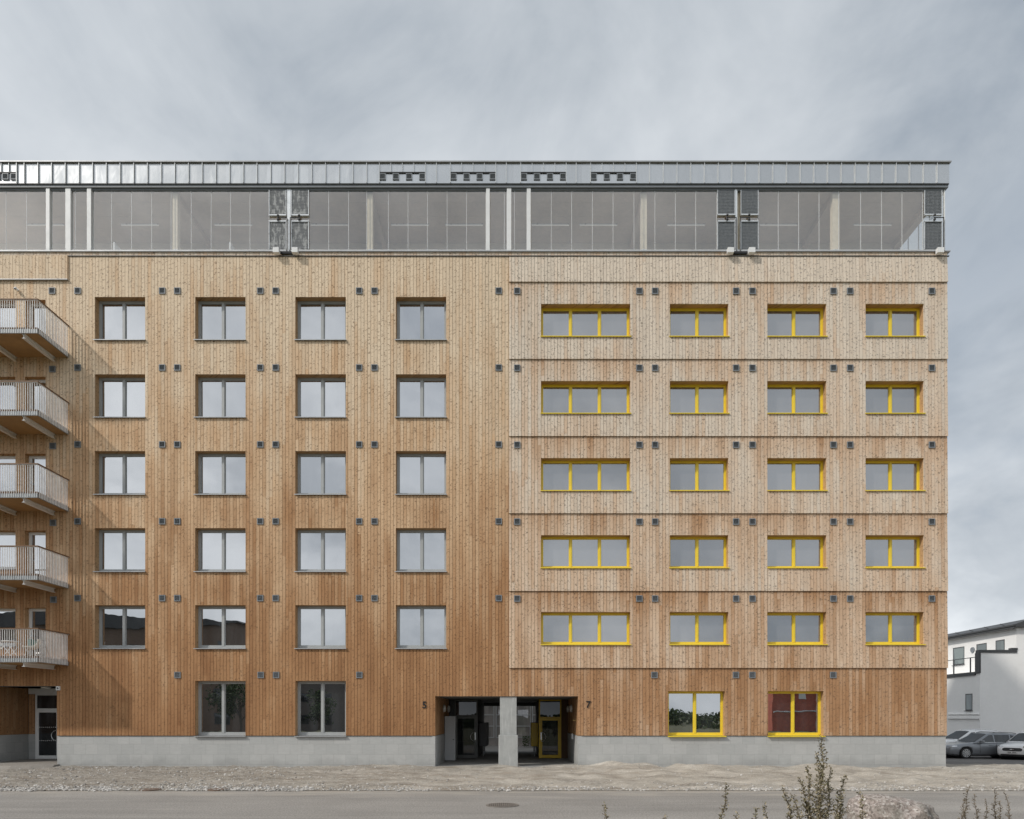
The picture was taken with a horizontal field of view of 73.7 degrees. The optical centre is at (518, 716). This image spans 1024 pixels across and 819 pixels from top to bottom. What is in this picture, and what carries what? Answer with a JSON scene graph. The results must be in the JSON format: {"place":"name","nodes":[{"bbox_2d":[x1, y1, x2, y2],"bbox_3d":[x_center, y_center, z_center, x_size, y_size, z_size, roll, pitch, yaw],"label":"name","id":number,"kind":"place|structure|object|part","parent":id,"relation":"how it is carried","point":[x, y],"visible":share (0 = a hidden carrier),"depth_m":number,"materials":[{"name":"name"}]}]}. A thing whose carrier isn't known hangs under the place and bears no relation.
{"place":"outdoors","nodes":[
{"label":"outdoors","id":0,"kind":"place"},
{"bbox_2d":[0,759,59,769],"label":"pavement","id":1,"kind":"structure","parent":0,"point":[30,763],"depth_m":26.57,"materials":[{"name":"concrete"}]},
{"bbox_2d":[435,751,573,767],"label":"pavement","id":2,"kind":"structure","parent":0,"point":[529,759],"depth_m":29.64,"materials":[{"name":"concrete"}]},
{"bbox_2d":[445,716,455,760],"bbox_3d":[-2.975,0.944,30.032,0.470,1.940,0.535,0,0,0],"label":"utility cabinet","id":3,"kind":"object","parent":2,"relation":"on","point":[450,738],"visible":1,"depth_m":29.79,"materials":[{"name":"grey metal"}]},
{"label":"cabinet door","id":4,"kind":"part","parent":3,"relation":"part of","materials":[{"name":"grey metal"}]},
{"bbox_2d":[0,160,951,767],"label":"apartment building","id":5,"kind":"structure","parent":2,"relation":"on","point":[284,482],"depth_m":26.67,"materials":[{"name":"brown wood"}]},
{"bbox_2d":[0,377,14,408],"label":"window","id":6,"kind":"structure","parent":5,"relation":"in","point":[1,378],"depth_m":26.95,"materials":[{"name":"clear glass"}]},
{"bbox_2d":[0,454,14,490],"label":"window","id":7,"kind":"structure","parent":5,"relation":"in","point":[4,458],"depth_m":26.95,"materials":[{"name":"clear glass"}]},
{"bbox_2d":[0,531,14,569],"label":"window","id":8,"kind":"structure","parent":5,"relation":"in","point":[6,537],"depth_m":26.95,"materials":[{"name":"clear glass"}]},
{"bbox_2d":[0,608,14,646],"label":"window","id":9,"kind":"structure","parent":5,"relation":"in","point":[7,615],"depth_m":26.95,"materials":[{"name":"clear glass"}]},
{"bbox_2d":[1,301,14,326],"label":"window","id":10,"kind":"structure","parent":5,"relation":"in","point":[6,302],"depth_m":26.95,"materials":[{"name":"clear glass"}]},
{"bbox_2d":[1,640,21,655],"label":"folding table","id":11,"kind":"object","parent":5,"relation":"on","point":[7,641],"visible":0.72,"depth_m":25.74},
{"bbox_2d":[22,639,40,655],"bbox_3d":[-18.431,-2.535,25.907,0.520,0.812,0.500,0,0,-20],"label":"balcony chair","id":12,"kind":"object","parent":5,"relation":"on","point":[36,645],"visible":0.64,"depth_m":25.81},
{"bbox_2d":[28,639,36,645],"bbox_3d":[-18.400,-2.751,25.900,0.140,0.380,0.380,-18,-12,12],"label":"cushion","id":13,"kind":"object","parent":12,"relation":"on","point":[31,642],"visible":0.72,"depth_m":25.78,"materials":[{"name":"green fabric"}]},
{"bbox_2d":[25,377,45,412],"bbox_3d":[-18.870,-12.225,26.845,0.844,2.142,0.290,0,0,0],"label":"balcony door","id":14,"kind":"structure","parent":5,"relation":"in","point":[41,379],"depth_m":26.92,"materials":[{"name":"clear glass"}]},
{"bbox_2d":[25,454,45,493],"bbox_3d":[-18.870,-9.219,26.845,0.844,2.142,0.290,0,0,0],"label":"balcony door","id":15,"kind":"structure","parent":5,"relation":"in","point":[29,458],"depth_m":26.95,"materials":[{"name":"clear glass"}]},
{"bbox_2d":[25,531,45,574],"bbox_3d":[-18.870,-6.213,26.845,0.844,2.142,0.290,0,0,0],"label":"balcony door","id":16,"kind":"structure","parent":5,"relation":"in","point":[38,538],"depth_m":26.95,"materials":[{"name":"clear glass"}]},
{"bbox_2d":[25,608,45,656],"bbox_3d":[-18.870,-3.201,26.845,0.844,2.142,0.290,0,0,0],"label":"balcony door","id":17,"kind":"structure","parent":5,"relation":"in","point":[34,617],"depth_m":26.95,"materials":[{"name":"clear glass"}]},
{"bbox_2d":[26,300,45,331],"bbox_3d":[-18.870,-15.231,26.845,0.844,2.142,0.290,0,0,0],"label":"balcony door","id":18,"kind":"structure","parent":5,"relation":"in","point":[44,301],"depth_m":26.93,"materials":[{"name":"clear glass"}]},
{"bbox_2d":[27,224,64,225],"bbox_3d":[-19.840,-20.640,28.650,1.600,0.072,0.060,0,0,0],"label":"ceiling lamp","id":19,"kind":"object","parent":5,"relation":"attached to","point":[44,224],"visible":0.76,"depth_m":28.65,"materials":[{"name":"white"}]},
{"bbox_2d":[35,694,56,758],"bbox_3d":[-19.970,0.415,28.989,1.060,2.760,0.183,0,0,0],"label":"entrance door","id":20,"kind":"structure","parent":5,"relation":"in","point":[45,704],"depth_m":28.99,"materials":[{"name":"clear glass"}]},
{"bbox_2d":[93,297,144,340],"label":"window","id":21,"kind":"structure","parent":5,"relation":"in","point":[116,318],"depth_m":26.99,"materials":[{"name":"glass"}]},
{"bbox_2d":[93,451,145,494],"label":"window","id":22,"kind":"structure","parent":5,"relation":"in","point":[116,472],"depth_m":26.99,"materials":[{"name":"grey glass"}]},
{"bbox_2d":[93,528,145,571],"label":"window","id":23,"kind":"structure","parent":5,"relation":"in","point":[116,549],"depth_m":26.99,"materials":[{"name":"grey glass"}]},
{"bbox_2d":[93,605,145,648],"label":"window","id":24,"kind":"structure","parent":5,"relation":"in","point":[116,626],"depth_m":26.99,"materials":[{"name":"grey glass"}]},
{"bbox_2d":[94,374,145,417],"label":"window","id":25,"kind":"structure","parent":5,"relation":"in","point":[116,396],"depth_m":26.99,"materials":[{"name":"grey glass"}]},
{"bbox_2d":[121,224,158,225],"bbox_3d":[-15.881,-20.640,28.650,1.600,0.072,0.060,0,0,0],"label":"ceiling lamp","id":26,"kind":"object","parent":5,"relation":"attached to","point":[139,224],"visible":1,"depth_m":28.65,"materials":[{"name":"metal"}]},
{"bbox_2d":[193,297,245,340],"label":"window","id":27,"kind":"structure","parent":5,"relation":"in","point":[216,318],"depth_m":26.99,"materials":[{"name":"glass"}]},
{"bbox_2d":[193,451,245,494],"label":"window","id":28,"kind":"structure","parent":5,"relation":"in","point":[216,472],"depth_m":26.99,"materials":[{"name":"grey glass"}]},
{"bbox_2d":[193,528,245,571],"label":"window","id":29,"kind":"structure","parent":5,"relation":"in","point":[216,549],"depth_m":26.99,"materials":[{"name":"grey glass"}]},
{"bbox_2d":[193,605,245,648],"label":"window","id":30,"kind":"structure","parent":5,"relation":"in","point":[216,626],"depth_m":26.99,"materials":[{"name":"glass"}]},
{"bbox_2d":[193,681,245,736],"bbox_3d":[-11.635,-0.311,26.812,2.030,2.202,0.436,0,0,0],"label":"window","id":31,"kind":"structure","parent":5,"relation":"in","point":[220,706],"depth_m":26.99,"materials":[{"name":"black glass"}]},
{"bbox_2d":[194,374,245,417],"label":"window","id":32,"kind":"structure","parent":5,"relation":"in","point":[216,396],"depth_m":26.99,"materials":[{"name":"grey glass"}]},
{"bbox_2d":[214,224,252,225],"bbox_3d":[-11.954,-20.640,28.650,1.600,0.072,0.060,0,0,0],"label":"ceiling lamp","id":33,"kind":"object","parent":5,"relation":"attached to","point":[233,224],"visible":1,"depth_m":28.65,"materials":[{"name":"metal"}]},
{"bbox_2d":[294,297,345,340],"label":"window","id":34,"kind":"structure","parent":5,"relation":"in","point":[316,318],"depth_m":26.99,"materials":[{"name":"glass"}]},
{"bbox_2d":[294,681,345,736],"bbox_3d":[-7.715,-0.311,26.812,2.030,2.202,0.436,0,0,0],"label":"window","id":35,"kind":"structure","parent":5,"relation":"in","point":[320,706],"depth_m":26.99,"materials":[{"name":"black glass"}]},
{"bbox_2d":[294,451,346,494],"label":"window","id":36,"kind":"structure","parent":5,"relation":"in","point":[316,472],"depth_m":26.99,"materials":[{"name":"grey glass"}]},
{"bbox_2d":[294,528,346,571],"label":"window","id":37,"kind":"structure","parent":5,"relation":"in","point":[316,549],"depth_m":26.99,"materials":[{"name":"grey glass"}]},
{"bbox_2d":[294,605,346,648],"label":"window","id":38,"kind":"structure","parent":5,"relation":"in","point":[316,626],"depth_m":26.99,"materials":[{"name":"glass"}]},
{"bbox_2d":[295,374,346,417],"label":"window","id":39,"kind":"structure","parent":5,"relation":"in","point":[316,396],"depth_m":26.99,"materials":[{"name":"grey glass"}]},
{"bbox_2d":[391,224,428,225],"bbox_3d":[-4.539,-20.640,28.650,1.600,0.072,0.060,0,0,0],"label":"ceiling lamp","id":40,"kind":"object","parent":5,"relation":"attached to","point":[409,224],"visible":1,"depth_m":28.65,"materials":[{"name":"metal"}]},
{"bbox_2d":[395,297,446,340],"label":"window","id":41,"kind":"structure","parent":5,"relation":"in","point":[417,318],"depth_m":26.99,"materials":[{"name":"glass"}]},
{"bbox_2d":[395,374,446,417],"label":"window","id":42,"kind":"structure","parent":5,"relation":"in","point":[417,396],"depth_m":26.99,"materials":[{"name":"grey glass"}]},
{"bbox_2d":[395,451,446,494],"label":"window","id":43,"kind":"structure","parent":5,"relation":"in","point":[417,472],"depth_m":26.99,"materials":[{"name":"grey glass"}]},
{"bbox_2d":[395,528,446,571],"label":"window","id":44,"kind":"structure","parent":5,"relation":"in","point":[417,549],"depth_m":26.99,"materials":[{"name":"grey glass"}]},
{"bbox_2d":[395,605,446,648],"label":"window","id":45,"kind":"structure","parent":5,"relation":"in","point":[417,626],"depth_m":26.99,"materials":[{"name":"glass"}]},
{"bbox_2d":[455,700,477,757],"bbox_3d":[-2.440,0.570,31.989,1.080,2.740,0.183,0,0,0],"label":"passage door","id":46,"kind":"structure","parent":5,"relation":"in","point":[466,711],"depth_m":31.99,"materials":[{"name":"grey paint"}]},
{"bbox_2d":[539,700,560,757],"bbox_3d":[1.495,0.570,31.989,1.050,2.740,0.183,0,0,0],"label":"passage door","id":47,"kind":"structure","parent":5,"relation":"in","point":[549,710],"depth_m":31.99,"materials":[{"name":"yellow metal"}]},
{"bbox_2d":[540,304,630,337],"bbox_3d":[2.640,-15.466,26.800,3.540,1.332,0.461,0,0,0],"label":"window","id":48,"kind":"structure","parent":5,"relation":"in","point":[557,320],"depth_m":26.99,"materials":[{"name":"grey glass"}]},
{"bbox_2d":[540,381,630,413],"bbox_3d":[2.640,-12.461,26.800,3.540,1.322,0.461,0,0,0],"label":"window","id":49,"kind":"structure","parent":5,"relation":"in","point":[557,397],"depth_m":26.99,"materials":[{"name":"grey glass"}]},
{"bbox_2d":[540,458,630,490],"bbox_3d":[2.640,-9.451,26.800,3.540,1.322,0.461,0,0,0],"label":"window","id":50,"kind":"structure","parent":5,"relation":"in","point":[557,474],"depth_m":26.99,"materials":[{"name":"grey glass"}]},
{"bbox_2d":[540,535,630,567],"bbox_3d":[2.640,-6.441,26.800,3.540,1.322,0.461,0,0,0],"label":"window","id":51,"kind":"structure","parent":5,"relation":"in","point":[557,551],"depth_m":26.99,"materials":[{"name":"grey glass"}]},
{"bbox_2d":[540,612,630,644],"bbox_3d":[2.640,-3.446,26.800,3.540,1.312,0.461,0,0,0],"label":"window","id":52,"kind":"structure","parent":5,"relation":"in","point":[557,628],"depth_m":26.99,"materials":[{"name":"glass"}]},
{"bbox_2d":[579,224,616,225],"bbox_3d":[3.369,-20.640,28.650,1.600,0.072,0.060,0,0,0],"label":"ceiling lamp","id":53,"kind":"object","parent":5,"relation":"attached to","point":[598,224],"visible":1,"depth_m":28.65,"materials":[{"name":"metal"}]},
{"bbox_2d":[668,691,726,736],"bbox_3d":[6.970,-0.111,26.800,2.280,1.802,0.461,0,0,0],"label":"window","id":54,"kind":"structure","parent":5,"relation":"in","point":[690,713],"depth_m":26.99,"materials":[{"name":"glass"}]},
{"bbox_2d":[669,304,729,336],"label":"window","id":55,"kind":"structure","parent":5,"relation":"in","point":[691,320],"depth_m":26.99,"materials":[{"name":"grey glass"}]},
{"bbox_2d":[669,381,729,413],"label":"window","id":56,"kind":"structure","parent":5,"relation":"in","point":[691,397],"depth_m":26.99,"materials":[{"name":"grey glass"}]},
{"bbox_2d":[669,458,729,490],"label":"window","id":57,"kind":"structure","parent":5,"relation":"in","point":[686,474],"depth_m":26.99,"materials":[{"name":"grey glass"}]},
{"bbox_2d":[669,535,729,567],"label":"window","id":58,"kind":"structure","parent":5,"relation":"in","point":[686,551],"depth_m":26.99,"materials":[{"name":"grey glass"}]},
{"bbox_2d":[669,612,729,644],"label":"window","id":59,"kind":"structure","parent":5,"relation":"in","point":[686,628],"depth_m":26.99,"materials":[{"name":"glass"}]},
{"bbox_2d":[759,224,797,225],"bbox_3d":[10.934,-20.640,28.650,1.600,0.072,0.060,0,0,0],"label":"ceiling lamp","id":60,"kind":"object","parent":5,"relation":"attached to","point":[777,224],"visible":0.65,"depth_m":28.65,"materials":[{"name":"metal"}]},
{"bbox_2d":[768,691,825,736],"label":"window","id":61,"kind":"structure","parent":5,"relation":"in","point":[790,713],"depth_m":26.99,"materials":[{"name":"yellow paint"}]},
{"bbox_2d":[767,304,827,336],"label":"window","id":62,"kind":"structure","parent":5,"relation":"in","point":[786,320],"depth_m":26.99,"materials":[{"name":"grey glass"}]},
{"bbox_2d":[767,381,827,413],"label":"window","id":63,"kind":"structure","parent":5,"relation":"in","point":[786,397],"depth_m":26.99,"materials":[{"name":"grey glass"}]},
{"bbox_2d":[767,458,827,490],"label":"window","id":64,"kind":"structure","parent":5,"relation":"in","point":[783,474],"depth_m":26.99,"materials":[{"name":"grey glass"}]},
{"bbox_2d":[767,535,827,567],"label":"window","id":65,"kind":"structure","parent":5,"relation":"in","point":[783,551],"depth_m":26.99,"materials":[{"name":"grey glass"}]},
{"bbox_2d":[767,612,827,644],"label":"window","id":66,"kind":"structure","parent":5,"relation":"in","point":[783,628],"depth_m":26.99,"materials":[{"name":"glass"}]},
{"bbox_2d":[853,224,891,225],"bbox_3d":[14.883,-20.640,28.650,1.600,0.072,0.060,0,0,0],"label":"ceiling lamp","id":67,"kind":"object","parent":5,"relation":"attached to","point":[872,224],"visible":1,"depth_m":28.65,"materials":[{"name":"metal"}]},
{"bbox_2d":[865,304,925,336],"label":"window","id":68,"kind":"structure","parent":5,"relation":"in","point":[894,320],"depth_m":26.99,"materials":[{"name":"grey glass"}]},
{"bbox_2d":[865,381,925,413],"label":"window","id":69,"kind":"structure","parent":5,"relation":"in","point":[894,397],"depth_m":26.99,"materials":[{"name":"grey glass"}]},
{"bbox_2d":[865,458,925,490],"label":"window","id":70,"kind":"structure","parent":5,"relation":"in","point":[882,474],"depth_m":26.99,"materials":[{"name":"grey glass"}]},
{"bbox_2d":[865,535,925,567],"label":"window","id":71,"kind":"structure","parent":5,"relation":"in","point":[882,551],"depth_m":26.99,"materials":[{"name":"grey glass"}]},
{"bbox_2d":[865,612,925,644],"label":"window","id":72,"kind":"structure","parent":5,"relation":"in","point":[882,628],"depth_m":26.99,"materials":[{"name":"glass"}]},
{"bbox_2d":[479,722,488,755],"bbox_3d":[-1.711,1.115,34.300,0.398,1.650,2.000,0,0,0],"label":"mailbox cabinet","id":73,"kind":"object","parent":2,"relation":"on","point":[483,734],"visible":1,"depth_m":33.30,"materials":[{"name":"metal"}]},
{"bbox_2d":[530,722,537,755],"bbox_3d":[0.801,1.115,34.300,0.338,1.650,2.000,0,0,0],"label":"mailbox cabinet","id":74,"kind":"object","parent":2,"relation":"on","point":[534,734],"visible":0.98,"depth_m":33.30,"materials":[{"name":"yellow metal"}]},
{"bbox_2d":[485,746,532,750],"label":"courtyard","id":75,"kind":"structure","parent":0,"point":[496,748],"depth_m":44.44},
{"bbox_2d":[484,706,534,745],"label":"courtyard house","id":76,"kind":"structure","parent":75,"relation":"on","point":[525,716],"depth_m":48.67,"materials":[{"name":"white concrete"}]},
{"bbox_2d":[484,706,493,737],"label":"window","id":77,"kind":"structure","parent":76,"relation":"in","point":[488,710],"depth_m":48.67,"materials":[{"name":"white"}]},
{"bbox_2d":[496,706,499,737],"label":"window","id":78,"kind":"structure","parent":76,"relation":"in","point":[497,707],"depth_m":48.67,"materials":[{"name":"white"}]},
{"bbox_2d":[517,706,530,737],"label":"window","id":79,"kind":"structure","parent":76,"relation":"in","point":[523,712],"depth_m":48.67,"materials":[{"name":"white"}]},
{"bbox_2d":[532,706,534,721],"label":"window","id":80,"kind":"structure","parent":76,"relation":"in","point":[533,707],"depth_m":48.67,"materials":[{"name":"grey glass"}]},
{"bbox_2d":[522,736,532,746],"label":"hedge","id":81,"kind":"object","parent":75,"relation":"on","point":[523,741],"visible":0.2,"depth_m":46.16,"materials":[{"name":"green plant"}]},
{"bbox_2d":[0,789,1023,818],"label":"road","id":82,"kind":"structure","parent":0,"point":[338,805],"depth_m":16.72,"materials":[{"name":"grey asphalt"}]},
{"bbox_2d":[139,788,160,790],"bbox_3d":[-10.743,2.143,19.950,0.594,0.074,0.540,0,0,0],"label":"drain cover","id":83,"kind":"object","parent":82,"relation":"on","point":[150,789],"visible":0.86,"depth_m":19.79,"materials":[{"name":"metal"}]},
{"bbox_2d":[207,788,227,790],"bbox_3d":[-8.783,2.143,19.950,0.594,0.074,0.540,0,0,0],"label":"drain cover","id":84,"kind":"object","parent":82,"relation":"on","point":[211,789],"visible":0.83,"depth_m":19.77,"materials":[{"name":"metal"}]},
{"bbox_2d":[486,803,518,806],"bbox_3d":[-0.384,2.138,16.550,0.800,0.016,0.800,0,0,0],"label":"manhole cover","id":85,"kind":"object","parent":82,"relation":"on","point":[502,804],"visible":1,"depth_m":16.52,"materials":[{"name":"metal"}]},
{"bbox_2d":[0,761,1023,791],"bbox_3d":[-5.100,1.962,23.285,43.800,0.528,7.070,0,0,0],"label":"gravel","id":86,"kind":"structure","parent":0,"point":[619,775],"depth_m":23.10,"materials":[{"name":"grey gravel"}]},
{"bbox_2d":[0,0,1023,633],"label":"sky","id":87,"kind":"structure","parent":0,"point":[80,79],"materials":[{"name":"grey"}]},
{"bbox_2d":[946,764,1023,779],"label":"gravel","id":88,"kind":"structure","parent":0,"point":[1018,769],"depth_m":26.25,"materials":[{"name":"grey gravel"}]},
{"bbox_2d":[946,756,1023,764],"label":"car park","id":89,"kind":"structure","parent":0,"point":[978,760],"depth_m":36.41,"materials":[{"name":"grey asphalt"}]},
{"bbox_2d":[946,729,998,742],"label":"parked car","id":90,"kind":"object","parent":89,"relation":"on","point":[956,735],"visible":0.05,"depth_m":43.08,"materials":[{"name":"white paint"}]},
{"bbox_2d":[946,731,1015,758],"bbox_3d":[27.243,1.679,40.300,4.812,1.606,2.230,0,0,0],"label":"parked car","id":91,"kind":"object","parent":89,"relation":"on","point":[982,743],"visible":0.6,"depth_m":39.48,"materials":[{"name":"grey paint"}]},
{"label":"side window","id":92,"kind":"part","parent":91,"relation":"part of","materials":[{"name":"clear glass"}]},
{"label":"side window","id":93,"kind":"part","parent":91,"relation":"part of","materials":[{"name":"black glass"}]},
{"bbox_2d":[997,731,1023,759],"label":"parked car","id":94,"kind":"object","parent":89,"relation":"on","point":[1012,747],"visible":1,"depth_m":38.30,"materials":[{"name":"white paint"}]},
{"label":"ground","id":95,"kind":"structure","parent":0,"visible":0},
{"bbox_2d":[947,619,1023,734],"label":"white house","id":96,"kind":"structure","parent":95,"relation":"on","point":[985,685],"depth_m":48.71,"materials":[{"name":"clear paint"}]},
{"bbox_2d":[952,646,964,665],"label":"window","id":97,"kind":"structure","parent":96,"relation":"in","point":[958,653],"depth_m":54.97,"materials":[{"name":"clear glass"}]},
{"bbox_2d":[965,694,971,710],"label":"window","id":98,"kind":"structure","parent":96,"relation":"in","point":[968,697],"depth_m":49.83,"materials":[{"name":"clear glass"}]},
{"bbox_2d":[976,643,986,649],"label":"window","id":99,"kind":"structure","parent":96,"relation":"in","point":[983,646],"depth_m":52.24,"materials":[{"name":"clear glass"}]},
{"bbox_2d":[996,639,1004,649],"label":"window","id":100,"kind":"structure","parent":96,"relation":"in","point":[1000,644],"depth_m":50.19,"materials":[{"name":"clear glass"}]},
{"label":"verge","id":101,"kind":"structure","parent":0,"visible":0},
{"bbox_2d":[602,802,608,818],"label":"weed plant","id":102,"kind":"object","parent":101,"relation":"on","point":[605,814],"visible":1,"depth_m":6.69,"materials":[{"name":"green plant"}]},
{"bbox_2d":[719,780,729,818],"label":"weed plant","id":103,"kind":"object","parent":101,"relation":"on","point":[725,800],"visible":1,"depth_m":6.89,"materials":[{"name":"green plant"}]},
{"bbox_2d":[762,801,767,818],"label":"weed plant","id":104,"kind":"object","parent":101,"relation":"on","point":[763,807],"visible":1,"depth_m":6.93,"materials":[{"name":"green plant"}]},
{"bbox_2d":[782,734,848,818],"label":"weed plant","id":105,"kind":"object","parent":101,"relation":"on","point":[819,813],"visible":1,"depth_m":7.01,"materials":[{"name":"green plant"}]},
{"bbox_2d":[856,791,866,818],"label":"weed plant","id":106,"kind":"object","parent":101,"relation":"on","point":[862,810],"visible":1,"depth_m":6.76,"materials":[{"name":"green plant"}]},
{"bbox_2d":[846,794,938,818],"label":"boulder","id":107,"kind":"object","parent":101,"relation":"on","point":[880,806],"visible":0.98,"depth_m":7.70,"materials":[{"name":"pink stone"}]},
{"bbox_2d":[957,786,980,818],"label":"weed plant","id":108,"kind":"object","parent":101,"relation":"on","point":[964,812],"visible":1,"depth_m":7.58,"materials":[{"name":"brown plant"}]},
{"bbox_2d":[983,788,1011,818],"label":"weed plant","id":109,"kind":"object","parent":101,"relation":"on","point":[994,811],"visible":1,"depth_m":7.57,"materials":[{"name":"plant"}]}
]}

